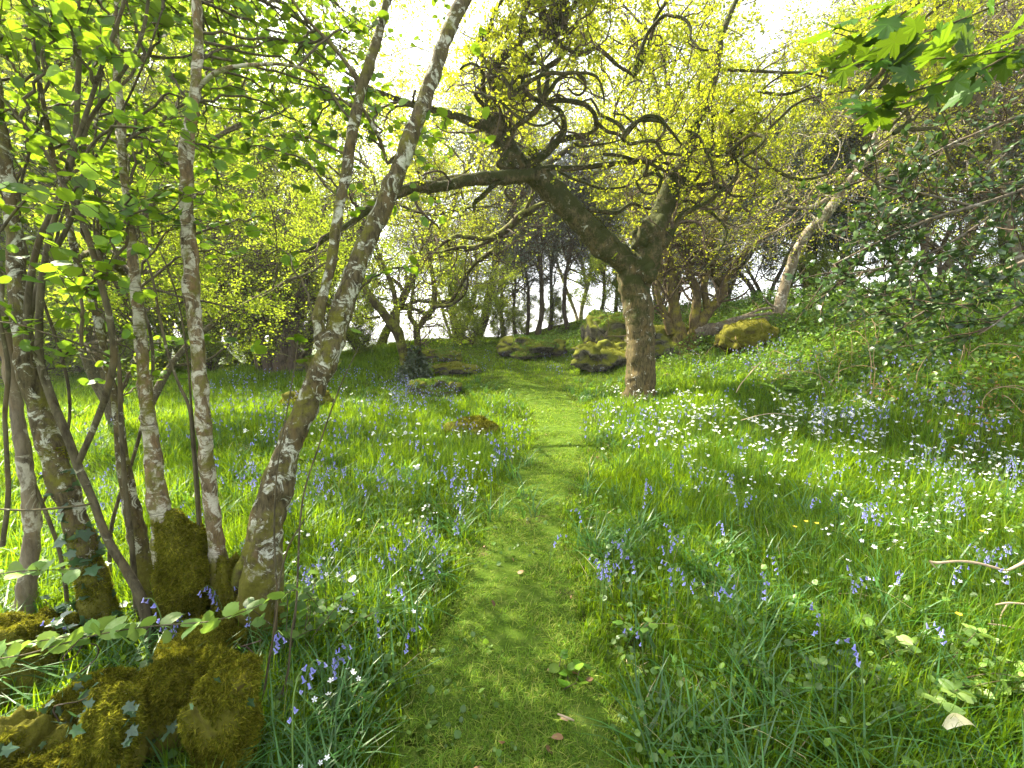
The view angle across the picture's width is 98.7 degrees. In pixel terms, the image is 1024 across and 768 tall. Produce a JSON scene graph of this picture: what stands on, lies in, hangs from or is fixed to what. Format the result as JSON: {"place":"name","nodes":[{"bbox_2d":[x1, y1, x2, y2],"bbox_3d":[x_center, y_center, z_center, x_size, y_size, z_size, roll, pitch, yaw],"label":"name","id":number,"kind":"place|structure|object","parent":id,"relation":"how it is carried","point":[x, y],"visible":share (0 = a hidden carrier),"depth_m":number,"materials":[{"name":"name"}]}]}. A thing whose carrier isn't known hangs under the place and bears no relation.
{"place":"outdoors","nodes":[
{"label":"outdoors","id":0,"kind":"place"},
{"bbox_2d":[347,377,661,767],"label":"path","id":1,"kind":"structure","parent":0,"point":[507,562],"depth_m":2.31,"materials":[{"name":"green plant"}]},
{"bbox_2d":[340,421,687,767],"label":"leaf litter","id":2,"kind":"object","parent":1,"relation":"on","point":[559,735],"visible":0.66,"depth_m":1.73,"materials":[{"name":"brown plant"}]},
{"bbox_2d":[548,649,592,689],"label":"weed","id":3,"kind":"object","parent":1,"relation":"on","point":[578,665],"visible":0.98,"depth_m":1.99,"materials":[{"name":"green plant"}]},
{"bbox_2d":[0,275,1023,767],"bbox_3d":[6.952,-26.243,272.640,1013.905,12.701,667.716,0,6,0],"label":"ground","id":4,"kind":"structure","parent":0,"point":[572,398],"depth_m":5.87,"materials":[{"name":"plant"}]},
{"bbox_2d":[0,113,54,614],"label":"pale trunk tree","id":5,"kind":"object","parent":4,"relation":"on","point":[26,585],"visible":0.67,"depth_m":2.24,"materials":[{"name":"brown plant"}]},
{"bbox_2d":[0,605,83,715],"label":"mossy stump","id":6,"kind":"object","parent":4,"relation":"on","point":[17,625],"visible":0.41,"depth_m":1.92,"materials":[{"name":"green plant"}]},
{"bbox_2d":[0,559,302,667],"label":"hazel shoot","id":7,"kind":"object","parent":6,"relation":"on","point":[54,642],"visible":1,"depth_m":1.64,"materials":[{"name":"green plant"}]},
{"bbox_2d":[44,324,82,377],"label":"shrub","id":8,"kind":"object","parent":4,"relation":"on","point":[70,369],"visible":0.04,"depth_m":19.31,"materials":[{"name":"green plant"}]},
{"bbox_2d":[0,263,134,385],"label":"shrub","id":9,"kind":"object","parent":4,"relation":"on","point":[51,343],"visible":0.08,"depth_m":14.95,"materials":[{"name":"green plant"}]},
{"bbox_2d":[0,31,151,649],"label":"mossy trunk tree","id":10,"kind":"object","parent":4,"relation":"on","point":[96,598],"visible":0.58,"depth_m":2.11,"materials":[{"name":"brown plant"}]},
{"bbox_2d":[38,561,117,655],"bbox_3d":[-2.139,1.151,2.182,0.275,0.328,0.579,-6,9,-44],"label":"weed","id":11,"kind":"object","parent":4,"relation":"on","point":[57,624],"visible":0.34,"depth_m":2.04,"materials":[{"name":"green plant"}]},
{"bbox_2d":[0,0,167,366],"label":"leafy tree","id":12,"kind":"object","parent":4,"relation":"on","point":[1,237],"depth_m":18.35,"materials":[{"name":"green plant"}]},
{"bbox_2d":[3,262,178,375],"bbox_3d":[-17.589,-2.402,18.250,5.828,6.557,6.524,-4,8,-31],"label":"shrub","id":13,"kind":"object","parent":4,"relation":"on","point":[117,334],"visible":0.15,"depth_m":18.26,"materials":[{"name":"green plant"}]},
{"bbox_2d":[0,2,211,369],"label":"leafy tree","id":14,"kind":"object","parent":4,"relation":"on","point":[29,205],"visible":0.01,"depth_m":19.50,"materials":[{"name":"green plant"}]},
{"bbox_2d":[0,0,227,606],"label":"thin mossy tree","id":15,"kind":"object","parent":4,"relation":"on","point":[143,553],"visible":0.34,"depth_m":2.33,"materials":[{"name":"green plant"}]},
{"bbox_2d":[0,614,265,767],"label":"mossy stump","id":16,"kind":"object","parent":4,"relation":"on","point":[172,682],"visible":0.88,"depth_m":1.43,"materials":[{"name":"green plant"}]},
{"bbox_2d":[0,639,260,767],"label":"ivy plant","id":17,"kind":"object","parent":16,"relation":"on","point":[129,708],"visible":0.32,"depth_m":1.45,"materials":[{"name":"green plant"}]},
{"bbox_2d":[0,0,287,651],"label":"hazel bush","id":18,"kind":"object","parent":4,"relation":"on","point":[66,23],"visible":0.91,"depth_m":1.93,"materials":[{"name":"green plant"}]},
{"bbox_2d":[0,67,287,338],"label":"leafy tree","id":19,"kind":"object","parent":4,"relation":"on","point":[232,235],"visible":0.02,"depth_m":23.19,"materials":[{"name":"green plant"}]},
{"bbox_2d":[119,316,181,371],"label":"shrub","id":20,"kind":"object","parent":4,"relation":"on","point":[155,333],"visible":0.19,"depth_m":20.83,"materials":[{"name":"green plant"}]},
{"bbox_2d":[0,29,303,368],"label":"leafy tree","id":21,"kind":"object","parent":4,"relation":"on","point":[39,168],"depth_m":20.51,"materials":[{"name":"green plant"}]},
{"bbox_2d":[0,0,306,635],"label":"silver birch","id":22,"kind":"object","parent":4,"relation":"on","point":[180,576],"visible":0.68,"depth_m":2.17,"materials":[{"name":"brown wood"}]},
{"bbox_2d":[0,0,359,364],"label":"leafy tree","id":23,"kind":"object","parent":4,"relation":"on","point":[10,71],"visible":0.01,"depth_m":20.04,"materials":[{"name":"green plant"}]},
{"bbox_2d":[145,277,251,371],"bbox_3d":[-13.605,-2.611,20.139,4.931,5.548,5.520,-5,8,-39],"label":"shrub","id":24,"kind":"object","parent":4,"relation":"on","point":[212,361],"visible":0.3,"depth_m":19.11,"materials":[{"name":"green plant"}]},
{"bbox_2d":[2,0,404,362],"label":"leafy tree","id":25,"kind":"object","parent":4,"relation":"on","point":[181,99],"visible":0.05,"depth_m":22.49,"materials":[{"name":"green plant"}]},
{"bbox_2d":[0,127,412,362],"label":"young leaved oak","id":26,"kind":"object","parent":4,"relation":"on","point":[313,343],"visible":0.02,"depth_m":29.16,"materials":[{"name":"green plant"}]},
{"bbox_2d":[0,0,418,425],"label":"leafy tree","id":27,"kind":"object","parent":4,"relation":"on","point":[92,371],"visible":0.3,"depth_m":7.57,"materials":[{"name":"green plant"}]},
{"bbox_2d":[28,67,432,372],"bbox_3d":[-8.812,-5.025,14.457,9.913,9.786,8.237,-5,8,-36],"label":"multi stemmed tree","id":28,"kind":"object","parent":4,"relation":"on","point":[281,362],"visible":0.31,"depth_m":14.29,"materials":[{"name":"green plant"}]},
{"bbox_2d":[186,291,284,366],"bbox_3d":[-14.584,-2.848,22.811,4.931,5.548,5.520,2,7,20],"label":"shrub","id":29,"kind":"object","parent":4,"relation":"on","point":[244,360],"visible":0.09,"depth_m":22.96,"materials":[{"name":"green plant"}]},
{"bbox_2d":[145,249,358,715],"bbox_3d":[-1.245,0.429,1.912,1.115,2.090,0.416,2,7,17],"label":"sapling","id":30,"kind":"object","parent":4,"relation":"on","point":[196,473],"visible":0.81,"depth_m":2.02,"materials":[{"name":"brown plant"}]},
{"bbox_2d":[91,0,429,610],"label":"birch tree","id":31,"kind":"object","parent":4,"relation":"on","point":[190,256],"visible":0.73,"depth_m":2.34,"materials":[{"name":"green plant"}]},
{"bbox_2d":[9,15,562,363],"bbox_3d":[-10.124,-8.286,20.389,25.468,15.845,11.538,1,7,9],"label":"young leaved oak","id":32,"kind":"object","parent":4,"relation":"on","point":[412,164],"visible":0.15,"depth_m":18.63,"materials":[{"name":"green plant"}]},
{"bbox_2d":[287,664,306,767],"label":"bluebell","id":33,"kind":"object","parent":4,"relation":"on","point":[290,720],"visible":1,"depth_m":1.43,"materials":[{"name":"green plant"}]},
{"bbox_2d":[279,390,333,407],"bbox_3d":[-4.424,0.358,9.518,1.146,0.604,0.905,0,6,0],"label":"mossy boulder","id":34,"kind":"object","parent":4,"relation":"on","point":[327,398],"visible":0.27,"depth_m":9.27,"materials":[{"name":"green stone"}]},
{"bbox_2d":[0,0,614,346],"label":"young leaved oak","id":35,"kind":"object","parent":4,"relation":"on","point":[412,218],"visible":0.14,"depth_m":22.82,"materials":[{"name":"green plant"}]},
{"bbox_2d":[242,570,395,668],"bbox_3d":[-0.923,1.126,2.022,0.621,0.387,0.490,4,8,32],"label":"weed","id":36,"kind":"object","parent":4,"relation":"on","point":[260,620],"visible":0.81,"depth_m":2.04,"materials":[{"name":"green plant"}]},
{"bbox_2d":[288,575,357,639],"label":"weed","id":37,"kind":"object","parent":4,"relation":"on","point":[318,607],"visible":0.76,"depth_m":2.13,"materials":[{"name":"green plant"}]},
{"bbox_2d":[174,0,495,653],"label":"leaning tree","id":38,"kind":"object","parent":4,"relation":"on","point":[249,572],"visible":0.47,"depth_m":2.29,"materials":[{"name":"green plant"}]},
{"bbox_2d":[230,0,465,356],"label":"leafy tree","id":39,"kind":"object","parent":4,"relation":"on","point":[377,156],"visible":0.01,"depth_m":30.28,"materials":[{"name":"green plant"}]},
{"bbox_2d":[308,284,394,354],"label":"shrub","id":40,"kind":"object","parent":4,"relation":"on","point":[354,341],"visible":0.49,"depth_m":18.85,"materials":[{"name":"green plant"}]},
{"bbox_2d":[276,117,579,380],"bbox_3d":[-2.150,-3.360,12.513,8.316,7.089,5.250,3,7,26],"label":"twin stemmed tree","id":41,"kind":"object","parent":4,"relation":"on","point":[414,355],"visible":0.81,"depth_m":12.89,"materials":[{"name":"green plant"}]},
{"bbox_2d":[407,375,462,396],"bbox_3d":[-1.961,0.095,11.144,1.444,0.631,1.112,0,6,0],"label":"mossy boulder","id":42,"kind":"object","parent":4,"relation":"on","point":[424,382],"visible":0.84,"depth_m":10.79,"materials":[{"name":"green plant"}]},
{"bbox_2d":[380,134,497,335],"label":"twiggy tree","id":43,"kind":"object","parent":4,"relation":"on","point":[471,280],"visible":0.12,"depth_m":31.12,"materials":[{"name":"green plant"}]},
{"bbox_2d":[422,346,462,362],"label":"mossy boulder","id":44,"kind":"object","parent":4,"relation":"on","point":[444,352],"visible":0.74,"depth_m":15.99,"materials":[{"name":"green stone"}]},
{"bbox_2d":[432,361,481,374],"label":"mossy boulder","id":45,"kind":"object","parent":4,"relation":"on","point":[453,367],"visible":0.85,"depth_m":14.14,"materials":[{"name":"green stone"}]},
{"bbox_2d":[444,414,499,438],"bbox_3d":[-0.647,0.714,6.833,0.941,0.470,0.669,0,6,0],"label":"mossy boulder","id":46,"kind":"object","parent":4,"relation":"on","point":[482,422],"visible":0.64,"depth_m":6.64,"materials":[{"name":"brown stone"}]},
{"bbox_2d":[428,253,522,345],"bbox_3d":[-1.672,-3.812,21.456,4.707,5.296,5.270,-1,7,-5],"label":"shrub","id":47,"kind":"object","parent":4,"relation":"on","point":[475,326],"visible":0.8,"depth_m":20.49,"materials":[{"name":"green plant"}]},
{"bbox_2d":[453,156,559,334],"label":"tall thin tree","id":48,"kind":"object","parent":4,"relation":"on","point":[527,331],"visible":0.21,"depth_m":26.96,"materials":[{"name":"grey plant"}]},
{"bbox_2d":[487,298,532,338],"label":"shrub","id":49,"kind":"object","parent":4,"relation":"on","point":[503,319],"visible":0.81,"depth_m":24.60,"materials":[{"name":"green plant"}]},
{"bbox_2d":[0,303,1023,767],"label":"bluebell","id":50,"kind":"object","parent":4,"relation":"on","point":[358,725],"depth_m":2.16,"materials":[{"name":"green plant"}]},
{"bbox_2d":[0,308,1023,767],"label":"ground herbs","id":51,"kind":"object","parent":4,"relation":"on","point":[822,660],"visible":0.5,"depth_m":2.26,"materials":[{"name":"green plant"}]},
{"bbox_2d":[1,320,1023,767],"bbox_3d":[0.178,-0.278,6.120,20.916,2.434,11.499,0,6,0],"label":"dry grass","id":52,"kind":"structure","parent":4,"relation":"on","point":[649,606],"depth_m":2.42,"materials":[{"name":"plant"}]},
{"bbox_2d":[490,288,537,333],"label":"shrub","id":53,"kind":"object","parent":4,"relation":"on","point":[518,319],"visible":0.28,"depth_m":30.44,"materials":[{"name":"green plant"}]},
{"bbox_2d":[473,188,557,334],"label":"tall thin tree","id":54,"kind":"object","parent":4,"relation":"on","point":[513,323],"visible":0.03,"depth_m":28.07,"materials":[{"name":"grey plant"}]},
{"bbox_2d":[428,34,624,334],"bbox_3d":[0.426,-9.795,23.456,11.151,14.930,9.104,-2,7,-16],"label":"tall thin tree","id":55,"kind":"object","parent":4,"relation":"on","point":[539,258],"visible":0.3,"depth_m":23.37,"materials":[{"name":"green plant"}]},
{"bbox_2d":[495,333,568,359],"bbox_3d":[0.832,-1.351,17.720,2.969,1.400,2.839,0,6,0],"label":"mossy boulder","id":56,"kind":"object","parent":4,"relation":"on","point":[520,346],"visible":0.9,"depth_m":16.84,"materials":[{"name":"green stone"}]},
{"bbox_2d":[468,115,609,336],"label":"tall thin tree","id":57,"kind":"object","parent":4,"relation":"on","point":[526,254],"visible":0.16,"depth_m":25.49,"materials":[{"name":"green plant"}]},
{"bbox_2d":[69,334,1023,476],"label":"distant bluebells","id":58,"kind":"object","parent":4,"relation":"on","point":[882,414],"visible":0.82,"depth_m":6.09,"materials":[{"name":"blue plant"}]},
{"bbox_2d":[469,86,630,320],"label":"twiggy tree","id":59,"kind":"object","parent":4,"relation":"on","point":[581,310],"visible":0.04,"depth_m":34.99,"materials":[{"name":"green plant"}]},
{"bbox_2d":[530,287,578,328],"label":"shrub","id":60,"kind":"object","parent":4,"relation":"on","point":[556,317],"visible":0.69,"depth_m":28.80,"materials":[{"name":"green plant"}]},
{"bbox_2d":[499,108,611,330],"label":"tall thin tree","id":61,"kind":"object","parent":4,"relation":"on","point":[554,280],"visible":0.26,"depth_m":25.99,"materials":[{"name":"green plant"}]},
{"bbox_2d":[344,0,770,337],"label":"young leaved oak","id":62,"kind":"object","parent":4,"relation":"on","point":[564,151],"visible":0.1,"depth_m":22.69,"materials":[{"name":"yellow plant"}]},
{"bbox_2d":[243,386,885,450],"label":"distant white flowers","id":63,"kind":"object","parent":4,"relation":"on","point":[818,422],"visible":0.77,"depth_m":6.12,"materials":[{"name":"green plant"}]},
{"bbox_2d":[520,146,640,328],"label":"tall thin tree","id":64,"kind":"object","parent":4,"relation":"on","point":[569,254],"visible":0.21,"depth_m":25.91,"materials":[{"name":"green plant"}]},
{"bbox_2d":[526,132,635,307],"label":"tall thin tree","id":65,"kind":"object","parent":4,"relation":"on","point":[586,246],"visible":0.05,"depth_m":29.36,"materials":[{"name":"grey plant"}]},
{"bbox_2d":[570,338,626,372],"bbox_3d":[3.342,-0.912,14.000,3.066,1.319,2.528,0,6,0],"label":"mossy boulder","id":66,"kind":"object","parent":4,"relation":"on","point":[604,355],"visible":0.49,"depth_m":13.46,"materials":[{"name":"green stone"}]},
{"bbox_2d":[579,308,626,343],"bbox_3d":[3.546,-1.583,14.899,2.429,2.011,1.797,0,6,0],"label":"mossy boulder","id":67,"kind":"object","parent":4,"relation":"on","point":[594,325],"visible":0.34,"depth_m":14.29,"materials":[{"name":"green stone"}]},
{"bbox_2d":[571,148,634,311],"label":"tall thin tree","id":68,"kind":"object","parent":4,"relation":"on","point":[616,307],"visible":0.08,"depth_m":26.20,"materials":[{"name":"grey plant"}]},
{"bbox_2d":[566,231,663,312],"bbox_3d":[4.829,-5.001,21.780,5.019,5.044,4.483,-1,7,-12],"label":"shrub","id":69,"kind":"object","parent":4,"relation":"on","point":[601,273],"visible":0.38,"depth_m":21.31,"materials":[{"name":"green plant"}]},
{"bbox_2d":[603,615,657,646],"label":"weed","id":70,"kind":"object","parent":4,"relation":"on","point":[643,630],"visible":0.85,"depth_m":2.15,"materials":[{"name":"green plant"}]},
{"bbox_2d":[256,0,1021,401],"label":"oak tree","id":71,"kind":"object","parent":4,"relation":"on","point":[652,240],"visible":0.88,"depth_m":8.13,"materials":[{"name":"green plant"}]},
{"bbox_2d":[624,324,701,357],"bbox_3d":[4.748,-1.223,13.863,2.475,1.318,2.082,0,6,0],"label":"mossy boulder","id":72,"kind":"object","parent":4,"relation":"on","point":[664,341],"visible":0.23,"depth_m":13.13,"materials":[{"name":"green stone"}]},
{"bbox_2d":[566,33,804,305],"bbox_3d":[10.550,-13.320,27.316,13.891,18.487,15.887,-1,7,-9],"label":"twiggy tree","id":73,"kind":"object","parent":4,"relation":"on","point":[676,147],"visible":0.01,"depth_m":25.61,"materials":[{"name":"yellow plant"}]},
{"bbox_2d":[565,0,826,306],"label":"young leaved oak","id":74,"kind":"object","parent":4,"relation":"on","point":[656,87],"visible":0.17,"depth_m":16.95,"materials":[{"name":"yellow plant"}]},
{"bbox_2d":[563,0,844,307],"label":"young leaved oak","id":75,"kind":"object","parent":4,"relation":"on","point":[764,56],"visible":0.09,"depth_m":17.95,"materials":[{"name":"yellow plant"}]},
{"bbox_2d":[595,105,860,354],"bbox_3d":[5.811,-4.256,12.127,5.756,7.002,6.310,6,9,40],"label":"crooked oak","id":76,"kind":"object","parent":4,"relation":"on","point":[674,325],"visible":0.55,"depth_m":12.71,"materials":[{"name":"green plant"}]},
{"bbox_2d":[694,295,794,338],"bbox_3d":[7.903,-1.929,12.816,5.161,1.301,0.511,0,6,0],"label":"fallen log","id":77,"kind":"object","parent":4,"relation":"on","point":[708,329],"visible":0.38,"depth_m":12.77,"materials":[{"name":"grey wood"}]},
{"bbox_2d":[714,317,779,354],"bbox_3d":[6.019,-1.143,11.246,1.500,1.094,1.292,0,6,0],"label":"mossy boulder","id":78,"kind":"object","parent":4,"relation":"on","point":[747,332],"visible":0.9,"depth_m":10.82,"materials":[{"name":"green plant"}]},
{"bbox_2d":[541,265,1023,449],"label":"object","id":79,"kind":"object","parent":4,"relation":"on","point":[909,352],"visible":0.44,"depth_m":8.52,"materials":[{"name":"green plant"}]},
{"bbox_2d":[623,96,942,300],"bbox_3d":[9.860,-7.227,17.939,11.370,8.458,6.532,-1,7,-11],"label":"grey green tree","id":80,"kind":"object","parent":4,"relation":"on","point":[791,212],"visible":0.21,"depth_m":17.42,"materials":[{"name":"green plant"}]},
{"bbox_2d":[755,376,818,405],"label":"fern","id":81,"kind":"object","parent":4,"relation":"on","point":[796,390],"visible":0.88,"depth_m":7.21,"materials":[{"name":"green plant"}]},
{"bbox_2d":[778,237,854,296],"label":"shrub","id":82,"kind":"object","parent":4,"relation":"on","point":[823,264],"visible":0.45,"depth_m":16.56,"materials":[{"name":"green plant"}]},
{"bbox_2d":[653,262,1023,411],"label":"bramble stems","id":83,"kind":"object","parent":4,"relation":"on","point":[964,347],"visible":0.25,"depth_m":7.51,"materials":[{"name":"plant"}]},
{"bbox_2d":[668,0,1023,317],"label":"leaning birch","id":84,"kind":"object","parent":4,"relation":"on","point":[809,230],"visible":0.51,"depth_m":10.84,"materials":[{"name":"green plant"}]},
{"bbox_2d":[835,637,862,697],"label":"bluebell","id":85,"kind":"object","parent":4,"relation":"on","point":[854,649],"visible":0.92,"depth_m":1.75,"materials":[{"name":"purple plant"}]},
{"bbox_2d":[800,649,933,726],"bbox_3d":[1.471,1.281,1.866,0.416,0.102,0.428,0,6,0],"label":"bramble plant","id":86,"kind":"object","parent":4,"relation":"on","point":[851,651],"visible":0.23,"depth_m":1.93,"materials":[{"name":"green plant"}]},
{"bbox_2d":[749,42,986,287],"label":"evergreen tree","id":87,"kind":"object","parent":4,"relation":"on","point":[874,260],"visible":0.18,"depth_m":17.25,"materials":[{"name":"green plant"}]},
{"bbox_2d":[734,0,1023,295],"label":"young leaved oak","id":88,"kind":"object","parent":4,"relation":"on","point":[897,145],"visible":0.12,"depth_m":15.26,"materials":[{"name":"green plant"}]},
{"bbox_2d":[750,0,1023,284],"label":"leafy tree","id":89,"kind":"object","parent":4,"relation":"on","point":[837,19],"visible":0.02,"depth_m":19.74,"materials":[{"name":"green plant"}]},
{"bbox_2d":[753,334,1023,460],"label":"dead bracken","id":90,"kind":"object","parent":4,"relation":"on","point":[977,378],"visible":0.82,"depth_m":5.79,"materials":[{"name":"plant"}]},
{"bbox_2d":[759,0,1023,284],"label":"twiggy tree","id":91,"kind":"object","parent":4,"relation":"on","point":[926,249],"visible":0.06,"depth_m":16.59,"materials":[{"name":"green plant"}]},
{"bbox_2d":[771,0,1023,270],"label":"leafy tree","id":92,"kind":"object","parent":4,"relation":"on","point":[937,230],"depth_m":23.08,"materials":[{"name":"green plant"}]},
{"bbox_2d":[783,70,1023,356],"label":"holly tree","id":93,"kind":"object","parent":4,"relation":"on","point":[936,302],"visible":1,"depth_m":2.37,"materials":[{"name":"green plant"}]},
{"bbox_2d":[794,0,1023,136],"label":"maple tree","id":94,"kind":"object","parent":4,"relation":"on","point":[897,38],"visible":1,"depth_m":1.89,"materials":[{"name":"green plant"}]},
{"bbox_2d":[800,0,1023,277],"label":"twiggy tree","id":95,"kind":"object","parent":4,"relation":"on","point":[977,99],"visible":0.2,"depth_m":13.46,"materials":[{"name":"green plant"}]},
{"bbox_2d":[846,26,1023,286],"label":"twiggy tree","id":96,"kind":"object","parent":4,"relation":"on","point":[938,266],"visible":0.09,"depth_m":18.75,"materials":[{"name":"green plant"}]},
{"bbox_2d":[851,614,1023,714],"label":"bramble plant","id":97,"kind":"object","parent":4,"relation":"on","point":[948,686],"visible":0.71,"depth_m":1.82,"materials":[{"name":"green plant"}]},
{"bbox_2d":[887,702,1005,767],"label":"weed","id":98,"kind":"object","parent":4,"relation":"on","point":[912,722],"visible":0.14,"depth_m":1.63,"materials":[{"name":"green plant"}]},
{"bbox_2d":[942,713,975,729],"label":"dead leaf","id":99,"kind":"object","parent":4,"relation":"on","point":[948,722],"visible":0.99,"depth_m":1.53,"materials":[{"name":"beige plant"}]},
{"bbox_2d":[929,560,1023,571],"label":"stick","id":100,"kind":"object","parent":4,"relation":"on","point":[1021,563],"visible":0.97,"depth_m":2.42,"materials":[{"name":"beige wood"}]},
{"bbox_2d":[934,0,1023,248],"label":"evergreen tree","id":101,"kind":"object","parent":4,"relation":"on","point":[1018,165],"visible":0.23,"depth_m":13.99,"materials":[{"name":"green plant"}]},
{"bbox_2d":[942,209,1023,278],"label":"shrub","id":102,"kind":"object","parent":4,"relation":"on","point":[988,257],"visible":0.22,"depth_m":15.07,"materials":[{"name":"green plant"}]},
{"bbox_2d":[954,623,1023,731],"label":"bramble plant","id":103,"kind":"object","parent":4,"relation":"on","point":[970,632],"visible":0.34,"depth_m":1.87,"materials":[{"name":"green plant"}]},
{"bbox_2d":[55,0,1021,341],"label":"sky","id":104,"kind":"structure","parent":0,"point":[770,25],"materials":[{"name":"white"}]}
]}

